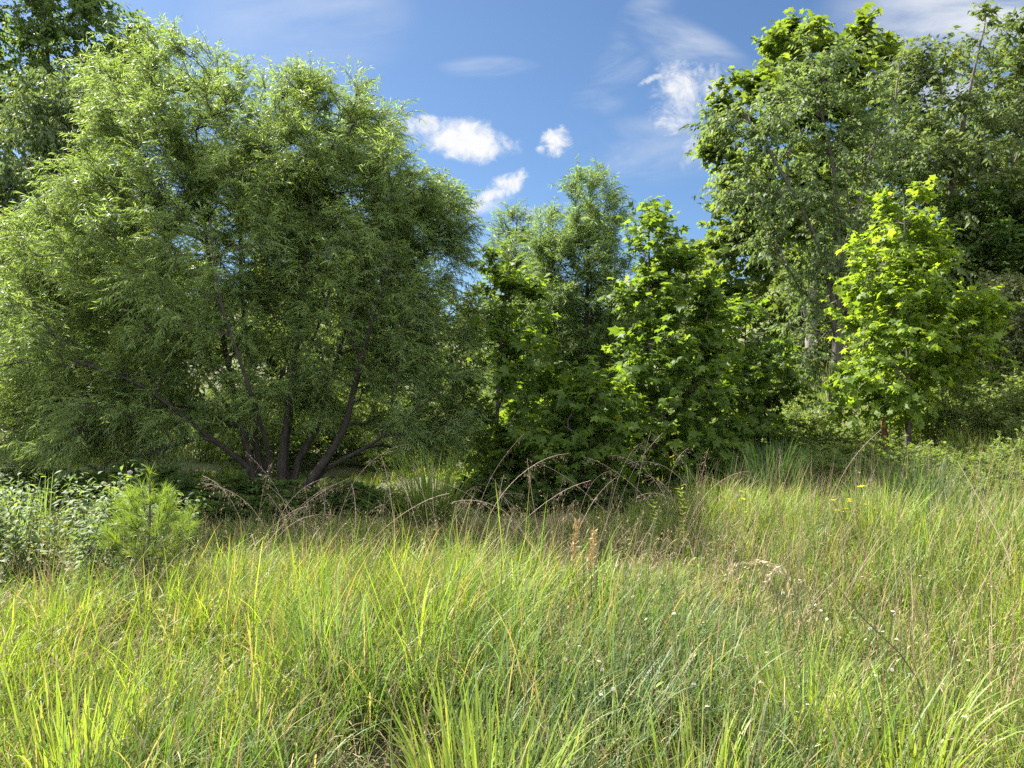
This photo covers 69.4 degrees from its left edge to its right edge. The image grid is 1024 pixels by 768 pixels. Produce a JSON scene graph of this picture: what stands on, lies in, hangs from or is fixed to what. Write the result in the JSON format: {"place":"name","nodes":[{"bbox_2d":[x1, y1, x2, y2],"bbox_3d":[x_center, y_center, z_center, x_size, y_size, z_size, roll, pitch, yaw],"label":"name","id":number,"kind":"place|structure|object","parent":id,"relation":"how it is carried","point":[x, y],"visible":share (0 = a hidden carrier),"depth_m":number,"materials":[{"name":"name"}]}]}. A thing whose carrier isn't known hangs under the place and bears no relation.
{"place":"outdoors","nodes":[
{"label":"outdoors","id":0,"kind":"place"},
{"bbox_2d":[0,281,1023,767],"bbox_3d":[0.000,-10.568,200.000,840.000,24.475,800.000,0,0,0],"label":"ground","id":1,"kind":"structure","parent":0,"point":[336,471],"depth_m":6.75,"materials":[{"name":"green plant"}]},
{"bbox_2d":[0,486,16,581],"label":"leafy plant","id":2,"kind":"object","parent":1,"relation":"on","point":[2,509],"visible":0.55,"depth_m":6.00,"materials":[{"name":"green plant"}]},
{"bbox_2d":[0,493,33,588],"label":"leafy plant","id":3,"kind":"object","parent":1,"relation":"on","point":[10,526],"visible":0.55,"depth_m":5.82,"materials":[{"name":"green plant"}]},
{"bbox_2d":[0,528,37,598],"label":"leafy plant","id":4,"kind":"object","parent":1,"relation":"on","point":[10,559],"visible":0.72,"depth_m":5.57,"materials":[{"name":"green plant"}]},
{"bbox_2d":[0,201,40,363],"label":"yellow sapling","id":5,"kind":"object","parent":1,"relation":"on","point":[3,234],"visible":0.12,"depth_m":12.16,"materials":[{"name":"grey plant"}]},
{"bbox_2d":[0,497,40,586],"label":"leafy plant","id":6,"kind":"object","parent":1,"relation":"on","point":[23,551],"visible":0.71,"depth_m":5.66,"materials":[{"name":"green plant"}]},
{"bbox_2d":[1,481,43,568],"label":"leafy plant","id":7,"kind":"object","parent":1,"relation":"on","point":[21,490],"visible":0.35,"depth_m":6.39,"materials":[{"name":"green plant"}]},
{"bbox_2d":[2,499,56,590],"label":"leafy plant","id":8,"kind":"object","parent":1,"relation":"on","point":[26,532],"visible":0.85,"depth_m":5.50,"materials":[{"name":"green plant"}]},
{"bbox_2d":[11,485,53,580],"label":"leafy plant","id":9,"kind":"object","parent":1,"relation":"on","point":[28,507],"visible":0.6,"depth_m":6.14,"materials":[{"name":"green plant"}]},
{"bbox_2d":[0,469,82,579],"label":"grass tussock","id":10,"kind":"object","parent":1,"relation":"on","point":[44,518],"depth_m":6.32,"materials":[{"name":"plant"}]},
{"bbox_2d":[0,462,88,510],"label":"dark shrub","id":11,"kind":"object","parent":1,"relation":"on","point":[24,477],"visible":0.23,"depth_m":9.51,"materials":[{"name":"green plant"}]},
{"bbox_2d":[37,509,71,572],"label":"leafy plant","id":12,"kind":"object","parent":1,"relation":"on","point":[50,534],"visible":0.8,"depth_m":6.19,"materials":[{"name":"green plant"}]},
{"bbox_2d":[0,51,137,463],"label":"drooping leaf tree","id":13,"kind":"object","parent":1,"relation":"on","point":[36,132],"visible":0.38,"depth_m":13.78,"materials":[{"name":"green plant"}]},
{"bbox_2d":[46,470,95,547],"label":"leafy plant","id":14,"kind":"object","parent":1,"relation":"on","point":[76,489],"visible":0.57,"depth_m":6.70,"materials":[{"name":"green plant"}]},
{"bbox_2d":[51,472,95,560],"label":"leafy plant","id":15,"kind":"object","parent":1,"relation":"on","point":[70,513],"visible":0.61,"depth_m":6.71,"materials":[{"name":"green plant"}]},
{"bbox_2d":[53,490,98,566],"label":"leafy plant","id":16,"kind":"object","parent":1,"relation":"on","point":[74,513],"visible":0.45,"depth_m":5.90,"materials":[{"name":"green plant"}]},
{"bbox_2d":[63,522,98,588],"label":"leafy plant","id":17,"kind":"object","parent":1,"relation":"on","point":[82,549],"visible":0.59,"depth_m":5.42,"materials":[{"name":"green plant"}]},
{"bbox_2d":[60,484,106,582],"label":"leafy plant","id":18,"kind":"object","parent":1,"relation":"on","point":[68,532],"visible":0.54,"depth_m":5.98,"materials":[{"name":"green plant"}]},
{"bbox_2d":[60,500,107,587],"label":"leafy plant","id":19,"kind":"object","parent":1,"relation":"on","point":[87,508],"visible":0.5,"depth_m":5.64,"materials":[{"name":"green plant"}]},
{"bbox_2d":[6,465,162,516],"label":"dark shrub","id":20,"kind":"object","parent":1,"relation":"on","point":[82,482],"visible":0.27,"depth_m":9.06,"materials":[{"name":"green plant"}]},
{"bbox_2d":[1,157,173,386],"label":"background tree","id":21,"kind":"object","parent":1,"relation":"on","point":[89,343],"visible":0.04,"depth_m":28.30,"materials":[{"name":"green plant"}]},
{"bbox_2d":[0,0,185,373],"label":"broadleaf tree","id":22,"kind":"object","parent":1,"relation":"on","point":[45,33],"visible":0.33,"depth_m":20.53,"materials":[{"name":"green plant"}]},
{"bbox_2d":[70,499,119,592],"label":"leafy plant","id":23,"kind":"object","parent":1,"relation":"on","point":[105,516],"visible":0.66,"depth_m":5.35,"materials":[{"name":"green plant"}]},
{"bbox_2d":[88,507,124,584],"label":"leafy plant","id":24,"kind":"object","parent":1,"relation":"on","point":[107,557],"visible":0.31,"depth_m":5.54,"materials":[{"name":"green plant"}]},
{"bbox_2d":[87,471,134,572],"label":"leafy plant","id":25,"kind":"object","parent":1,"relation":"on","point":[110,491],"visible":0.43,"depth_m":6.07,"materials":[{"name":"green plant"}]},
{"bbox_2d":[0,634,226,767],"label":"grass tussock","id":26,"kind":"object","parent":1,"relation":"on","point":[14,708],"depth_m":2.65,"materials":[{"name":"plant"}]},
{"bbox_2d":[76,453,184,511],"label":"dark shrub","id":27,"kind":"object","parent":1,"relation":"on","point":[165,472],"visible":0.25,"depth_m":8.97,"materials":[{"name":"green plant"}]},
{"bbox_2d":[90,462,202,581],"bbox_3d":[-2.614,1.083,5.394,0.730,1.075,0.765,0,0,18],"label":"pine seedling","id":28,"kind":"object","parent":1,"relation":"on","point":[166,509],"visible":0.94,"depth_m":5.35,"materials":[{"name":"green plant"}]},
{"bbox_2d":[75,197,239,413],"bbox_3d":[-12.304,-2.568,26.306,5.470,8.489,6.846,0,0,-7],"label":"background tree","id":29,"kind":"object","parent":1,"relation":"on","point":[180,400],"visible":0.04,"depth_m":25.14,"materials":[{"name":"green plant"}]},
{"bbox_2d":[123,470,240,522],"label":"dark shrub","id":30,"kind":"object","parent":1,"relation":"on","point":[188,486],"visible":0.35,"depth_m":8.66,"materials":[{"name":"green plant"}]},
{"bbox_2d":[169,492,212,552],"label":"leafy plant","id":31,"kind":"object","parent":1,"relation":"on","point":[194,515],"visible":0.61,"depth_m":6.79,"materials":[{"name":"green plant"}]},
{"bbox_2d":[173,469,305,524],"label":"dark shrub","id":32,"kind":"object","parent":1,"relation":"on","point":[253,490],"visible":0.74,"depth_m":8.66,"materials":[{"name":"green plant"}]},
{"bbox_2d":[176,374,318,460],"bbox_3d":[-5.694,0.844,15.491,3.084,2.262,3.369,0,0,-34],"label":"bank shrub","id":33,"kind":"object","parent":1,"relation":"on","point":[247,424],"visible":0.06,"depth_m":14.97,"materials":[{"name":"green plant"}]},
{"bbox_2d":[0,12,508,503],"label":"willow tree","id":34,"kind":"object","parent":1,"relation":"on","point":[280,202],"visible":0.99,"depth_m":9.57,"materials":[{"name":"green plant"}]},
{"bbox_2d":[212,256,326,392],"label":"background tree","id":35,"kind":"object","parent":1,"relation":"on","point":[281,372],"visible":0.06,"depth_m":28.29,"materials":[{"name":"green plant"}]},
{"bbox_2d":[223,488,342,528],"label":"dark shrub","id":36,"kind":"object","parent":1,"relation":"on","point":[296,504],"visible":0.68,"depth_m":8.44,"materials":[{"name":"green plant"}]},
{"bbox_2d":[212,402,360,472],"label":"bank shrub","id":37,"kind":"object","parent":1,"relation":"on","point":[295,447],"visible":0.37,"depth_m":13.57,"materials":[{"name":"green plant"}]},
{"bbox_2d":[246,563,404,715],"bbox_3d":[-0.872,1.232,3.573,0.929,0.722,0.814,0,0,27],"label":"grass tussock","id":38,"kind":"object","parent":1,"relation":"on","point":[320,629],"depth_m":3.55,"materials":[{"name":"plant"}]},
{"bbox_2d":[296,476,392,518],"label":"dark shrub","id":39,"kind":"object","parent":1,"relation":"on","point":[335,500],"visible":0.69,"depth_m":9.02,"materials":[{"name":"green plant"}]},
{"bbox_2d":[288,233,410,390],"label":"background tree","id":40,"kind":"object","parent":1,"relation":"on","point":[321,353],"depth_m":38.67,"materials":[{"name":"green plant"}]},
{"bbox_2d":[291,282,414,405],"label":"background tree","id":41,"kind":"object","parent":1,"relation":"on","point":[332,361],"visible":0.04,"depth_m":27.05,"materials":[{"name":"green plant"}]},
{"bbox_2d":[302,384,421,467],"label":"bank shrub","id":42,"kind":"object","parent":1,"relation":"on","point":[351,435],"visible":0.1,"depth_m":14.37,"materials":[{"name":"green plant"}]},
{"bbox_2d":[344,489,421,520],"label":"dark shrub","id":43,"kind":"object","parent":1,"relation":"on","point":[366,507],"visible":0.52,"depth_m":8.72,"materials":[{"name":"green plant"}]},
{"bbox_2d":[352,400,469,473],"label":"bank shrub","id":44,"kind":"object","parent":1,"relation":"on","point":[369,455],"visible":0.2,"depth_m":13.23,"materials":[{"name":"green plant"}]},
{"bbox_2d":[350,446,490,529],"bbox_3d":[-1.005,1.123,8.183,1.702,1.029,1.601,0,0,0],"label":"grass tussock","id":45,"kind":"object","parent":1,"relation":"on","point":[419,499],"depth_m":8.03,"materials":[{"name":"plant"}]},
{"bbox_2d":[411,278,490,409],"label":"background tree","id":46,"kind":"object","parent":1,"relation":"on","point":[456,351],"visible":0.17,"depth_m":30.23,"materials":[{"name":"green plant"}]},
{"bbox_2d":[352,655,611,767],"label":"grass tussock","id":47,"kind":"object","parent":1,"relation":"on","point":[474,746],"depth_m":2.54,"materials":[{"name":"plant"}]},
{"bbox_2d":[449,464,527,513],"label":"dark shrub","id":48,"kind":"object","parent":1,"relation":"on","point":[483,482],"visible":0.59,"depth_m":9.68,"materials":[{"name":"green plant"}]},
{"bbox_2d":[0,424,1023,767],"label":"dry stalks","id":49,"kind":"object","parent":1,"relation":"on","point":[794,586],"visible":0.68,"depth_m":4.31,"materials":[{"name":"plant"}]},
{"bbox_2d":[0,463,1023,767],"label":"dry thatch","id":50,"kind":"object","parent":1,"relation":"on","point":[308,527],"visible":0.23,"depth_m":4.92,"materials":[{"name":"plant"}]},
{"bbox_2d":[0,482,1023,767],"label":"meadow weeds","id":51,"kind":"object","parent":1,"relation":"on","point":[672,696],"visible":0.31,"depth_m":4.56,"materials":[{"name":"green plant"}]},
{"bbox_2d":[470,198,564,420],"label":"willow tree","id":52,"kind":"object","parent":1,"relation":"on","point":[511,252],"visible":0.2,"depth_m":14.63,"materials":[{"name":"green plant"}]},
{"bbox_2d":[442,245,594,490],"bbox_3d":[0.148,-0.052,10.620,2.261,3.945,2.551,0,0,0],"label":"young sycamore","id":53,"kind":"object","parent":1,"relation":"on","point":[513,347],"visible":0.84,"depth_m":10.32,"materials":[{"name":"green plant"}]},
{"bbox_2d":[488,477,584,518],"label":"dark shrub","id":54,"kind":"object","parent":1,"relation":"on","point":[537,495],"visible":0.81,"depth_m":9.16,"materials":[{"name":"green plant"}]},
{"bbox_2d":[568,517,581,637],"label":"seed stalk","id":55,"kind":"object","parent":1,"relation":"on","point":[576,527],"visible":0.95,"depth_m":4.30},
{"bbox_2d":[493,354,662,502],"bbox_3d":[0.896,0.660,9.855,2.366,2.133,2.231,0,0,0],"label":"young sycamore","id":56,"kind":"object","parent":1,"relation":"on","point":[602,438],"visible":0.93,"depth_m":9.59,"materials":[{"name":"green plant"}]},
{"bbox_2d":[551,461,608,499],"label":"dark shrub","id":57,"kind":"object","parent":1,"relation":"on","point":[583,488],"visible":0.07,"depth_m":10.35,"materials":[{"name":"green plant"}]},
{"bbox_2d":[492,154,680,461],"bbox_3d":[1.294,-1.230,13.273,3.629,5.729,3.271,0,0,0],"label":"willow tree","id":58,"kind":"object","parent":1,"relation":"on","point":[592,229],"visible":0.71,"depth_m":12.81,"materials":[{"name":"green plant"}]},
{"bbox_2d":[585,523,598,637],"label":"seed stalk","id":59,"kind":"object","parent":1,"relation":"on","point":[592,548],"visible":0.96,"depth_m":4.30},
{"bbox_2d":[568,482,645,517],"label":"dark shrub","id":60,"kind":"object","parent":1,"relation":"on","point":[602,497],"visible":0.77,"depth_m":9.17,"materials":[{"name":"green plant"}]},
{"bbox_2d":[503,620,734,767],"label":"grass tussock","id":61,"kind":"object","parent":1,"relation":"on","point":[620,726],"depth_m":3.19,"materials":[{"name":"plant"}]},
{"bbox_2d":[595,457,677,493],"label":"dark shrub","id":62,"kind":"object","parent":1,"relation":"on","point":[631,469],"visible":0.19,"depth_m":10.85,"materials":[{"name":"green plant"}]},
{"bbox_2d":[631,595,674,745],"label":"white flower","id":63,"kind":"object","parent":1,"relation":"on","point":[673,613],"visible":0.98,"depth_m":3.29,"materials":[{"name":"green plant"}]},
{"bbox_2d":[627,477,718,508],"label":"dark shrub","id":64,"kind":"object","parent":1,"relation":"on","point":[643,492],"visible":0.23,"depth_m":9.85,"materials":[{"name":"green plant"}]},
{"bbox_2d":[578,195,771,491],"bbox_3d":[2.282,-0.490,11.135,2.913,4.658,3.131,0,0,0],"label":"young sycamore","id":65,"kind":"object","parent":1,"relation":"on","point":[691,351],"visible":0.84,"depth_m":10.80,"materials":[{"name":"green plant"}]},
{"bbox_2d":[631,224,721,351],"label":"background tree","id":66,"kind":"object","parent":1,"relation":"on","point":[654,236],"visible":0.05,"depth_m":39.78,"materials":[{"name":"green plant"}]},
{"bbox_2d":[576,676,831,767],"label":"grass tussock","id":67,"kind":"object","parent":1,"relation":"on","point":[723,750],"depth_m":2.75,"materials":[{"name":"plant"}]},
{"bbox_2d":[657,253,760,398],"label":"background tree","id":68,"kind":"object","parent":1,"relation":"on","point":[681,331],"visible":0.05,"depth_m":28.56,"materials":[{"name":"green plant"}]},
{"bbox_2d":[683,461,758,492],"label":"dark shrub","id":69,"kind":"object","parent":1,"relation":"on","point":[713,470],"visible":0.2,"depth_m":10.60,"materials":[{"name":"green plant"}]},
{"bbox_2d":[718,557,782,653],"bbox_3d":[1.291,1.268,3.988,0.358,0.658,0.088,0,0,0],"label":"seed plume","id":70,"kind":"object","parent":1,"relation":"on","point":[743,562],"visible":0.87,"depth_m":4.00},
{"bbox_2d":[684,292,817,466],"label":"young sycamore","id":71,"kind":"object","parent":1,"relation":"on","point":[756,403],"visible":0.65,"depth_m":12.27,"materials":[{"name":"green plant"}]},
{"bbox_2d":[709,429,828,501],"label":"grass tussock","id":72,"kind":"object","parent":1,"relation":"on","point":[768,473],"depth_m":9.12,"materials":[{"name":"plant"}]},
{"bbox_2d":[760,565,791,668],"bbox_3d":[1.392,1.280,3.906,0.171,0.671,0.069,0,0,0],"label":"seed plume","id":73,"kind":"object","parent":1,"relation":"on","point":[776,571],"visible":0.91,"depth_m":3.90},
{"bbox_2d":[675,2,919,386],"bbox_3d":[9.147,-5.778,24.086,7.670,13.066,4.990,0,0,0],"label":"sycamore tree","id":74,"kind":"object","parent":1,"relation":"on","point":[777,40],"visible":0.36,"depth_m":23.54,"materials":[{"name":"green plant"}]},
{"bbox_2d":[766,392,846,440],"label":"bank shrub","id":75,"kind":"object","parent":1,"relation":"on","point":[791,413],"visible":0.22,"depth_m":14.33,"materials":[{"name":"green plant"}]},
{"bbox_2d":[743,226,870,374],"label":"background tree","id":76,"kind":"object","parent":1,"relation":"on","point":[781,303],"visible":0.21,"depth_m":26.40,"materials":[{"name":"green plant"}]},
{"bbox_2d":[678,20,937,434],"bbox_3d":[6.118,-3.055,15.511,5.038,8.369,4.039,0,0,0],"label":"grey barked tree","id":77,"kind":"object","parent":1,"relation":"on","point":[844,146],"visible":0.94,"depth_m":15.21,"materials":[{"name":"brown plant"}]},
{"bbox_2d":[777,439,848,473],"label":"bank shrub","id":78,"kind":"object","parent":1,"relation":"on","point":[820,449],"visible":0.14,"depth_m":11.12,"materials":[{"name":"green plant"}]},
{"bbox_2d":[697,613,931,765],"bbox_3d":[1.262,1.356,3.319,1.134,0.589,1.061,0,0,34],"label":"grass tussock","id":79,"kind":"object","parent":1,"relation":"on","point":[815,692],"depth_m":3.34,"materials":[{"name":"plant"}]},
{"bbox_2d":[756,414,880,462],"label":"bank shrub","id":80,"kind":"object","parent":1,"relation":"on","point":[844,437],"visible":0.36,"depth_m":12.27,"materials":[{"name":"green plant"}]},
{"bbox_2d":[786,437,869,490],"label":"bank shrub","id":81,"kind":"object","parent":1,"relation":"on","point":[832,458],"visible":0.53,"depth_m":10.04,"materials":[{"name":"green plant"}]},
{"bbox_2d":[761,140,944,339],"bbox_3d":[13.456,-5.445,29.258,7.607,8.584,5.568,0,0,37],"label":"background tree","id":82,"kind":"object","parent":1,"relation":"on","point":[893,199],"visible":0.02,"depth_m":28.75,"materials":[{"name":"green plant"}]},
{"bbox_2d":[801,465,954,551],"bbox_3d":[3.327,1.156,6.601,1.314,0.838,1.504,0,0,-20],"label":"grass tussock","id":83,"kind":"object","parent":1,"relation":"on","point":[882,503],"depth_m":6.55,"materials":[{"name":"plant"}]},
{"bbox_2d":[737,633,1023,767],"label":"grass tussock","id":84,"kind":"object","parent":1,"relation":"on","point":[913,752],"depth_m":2.78,"materials":[{"name":"plant"}]},
{"bbox_2d":[868,610,894,714],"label":"white flower","id":85,"kind":"object","parent":1,"relation":"on","point":[870,628],"visible":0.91,"depth_m":3.45,"materials":[{"name":"green plant"}]},
{"bbox_2d":[828,575,935,765],"bbox_3d":[1.538,1.225,3.064,0.438,0.799,0.059,0,0,43],"label":"leaning stalk","id":86,"kind":"object","parent":1,"relation":"on","point":[901,656],"visible":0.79,"depth_m":3.03,"materials":[{"name":"plant"}]},
{"bbox_2d":[840,409,925,444],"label":"bank shrub","id":87,"kind":"object","parent":1,"relation":"on","point":[874,426],"visible":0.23,"depth_m":12.72,"materials":[{"name":"green plant"}]},
{"bbox_2d":[823,429,965,493],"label":"bank shrub","id":88,"kind":"object","parent":1,"relation":"on","point":[883,457],"visible":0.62,"depth_m":9.29,"materials":[{"name":"green plant"}]},
{"bbox_2d":[802,174,1022,455],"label":"young sycamore","id":89,"kind":"object","parent":1,"relation":"on","point":[892,335],"visible":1,"depth_m":11.14,"materials":[{"name":"green plant"}]},
{"bbox_2d":[846,446,1003,519],"bbox_3d":[4.253,1.153,7.575,1.697,1.084,1.824,0,0,0],"label":"grass tussock","id":90,"kind":"object","parent":1,"relation":"on","point":[917,480],"depth_m":7.52,"materials":[{"name":"plant"}]},
{"bbox_2d":[891,384,975,437],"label":"bank shrub","id":91,"kind":"object","parent":1,"relation":"on","point":[936,394],"visible":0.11,"depth_m":12.52,"materials":[{"name":"green plant"}]},
{"bbox_2d":[844,0,1023,380],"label":"loose crowned tree","id":92,"kind":"object","parent":1,"relation":"on","point":[982,152],"visible":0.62,"depth_m":17.03,"materials":[{"name":"green plant"}]},
{"bbox_2d":[908,673,966,767],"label":"white flower","id":93,"kind":"object","parent":1,"relation":"on","point":[922,727],"visible":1,"depth_m":2.45,"materials":[{"name":"green plant"}]},
{"bbox_2d":[909,438,979,469],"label":"bank shrub","id":94,"kind":"object","parent":1,"relation":"on","point":[951,448],"visible":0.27,"depth_m":9.96,"materials":[{"name":"green plant"}]},
{"bbox_2d":[901,383,1005,449],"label":"bank shrub","id":95,"kind":"object","parent":1,"relation":"on","point":[954,414],"visible":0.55,"depth_m":11.45,"materials":[{"name":"green plant"}]},
{"bbox_2d":[889,6,1023,258],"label":"background tree","id":96,"kind":"object","parent":1,"relation":"on","point":[1020,41],"visible":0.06,"depth_m":24.10,"materials":[{"name":"green plant"}]},
{"bbox_2d":[916,169,1023,319],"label":"dark tree","id":97,"kind":"object","parent":1,"relation":"on","point":[1007,218],"visible":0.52,"depth_m":16.43,"materials":[{"name":"green plant"}]},
{"bbox_2d":[934,360,1010,402],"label":"bank shrub","id":98,"kind":"object","parent":1,"relation":"on","point":[963,385],"visible":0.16,"depth_m":13.54,"materials":[{"name":"green plant"}]},
{"bbox_2d":[945,448,1023,501],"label":"bank shrub","id":99,"kind":"object","parent":1,"relation":"on","point":[987,462],"visible":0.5,"depth_m":8.25,"materials":[{"name":"green plant"}]},
{"bbox_2d":[952,356,1023,420],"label":"bank shrub","id":100,"kind":"object","parent":1,"relation":"on","point":[1018,370],"visible":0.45,"depth_m":12.01,"materials":[{"name":"green plant"}]},
{"bbox_2d":[956,265,1023,383],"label":"arching shrub","id":101,"kind":"object","parent":1,"relation":"on","point":[1012,288],"visible":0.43,"depth_m":13.27,"materials":[{"name":"green plant"}]},
{"bbox_2d":[965,420,1023,466],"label":"bank shrub","id":102,"kind":"object","parent":1,"relation":"on","point":[998,450],"visible":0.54,"depth_m":9.18,"materials":[{"name":"green plant"}]},
{"bbox_2d":[972,381,1023,441],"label":"bank shrub","id":103,"kind":"object","parent":1,"relation":"on","point":[1018,406],"visible":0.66,"depth_m":10.77,"materials":[{"name":"green plant"}]},
{"bbox_2d":[995,332,1023,383],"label":"bank shrub","id":104,"kind":"object","parent":1,"relation":"on","point":[1008,357],"visible":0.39,"depth_m":12.97,"materials":[{"name":"green plant"}]},
{"bbox_2d":[997,413,1023,444],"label":"bank shrub","id":105,"kind":"object","parent":1,"relation":"on","point":[1013,424],"visible":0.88,"depth_m":10.17,"materials":[{"name":"green plant"}]},
{"bbox_2d":[0,0,1023,334],"label":"sky","id":106,"kind":"structure","parent":0,"point":[511,92],"materials":[{"name":"blue"}]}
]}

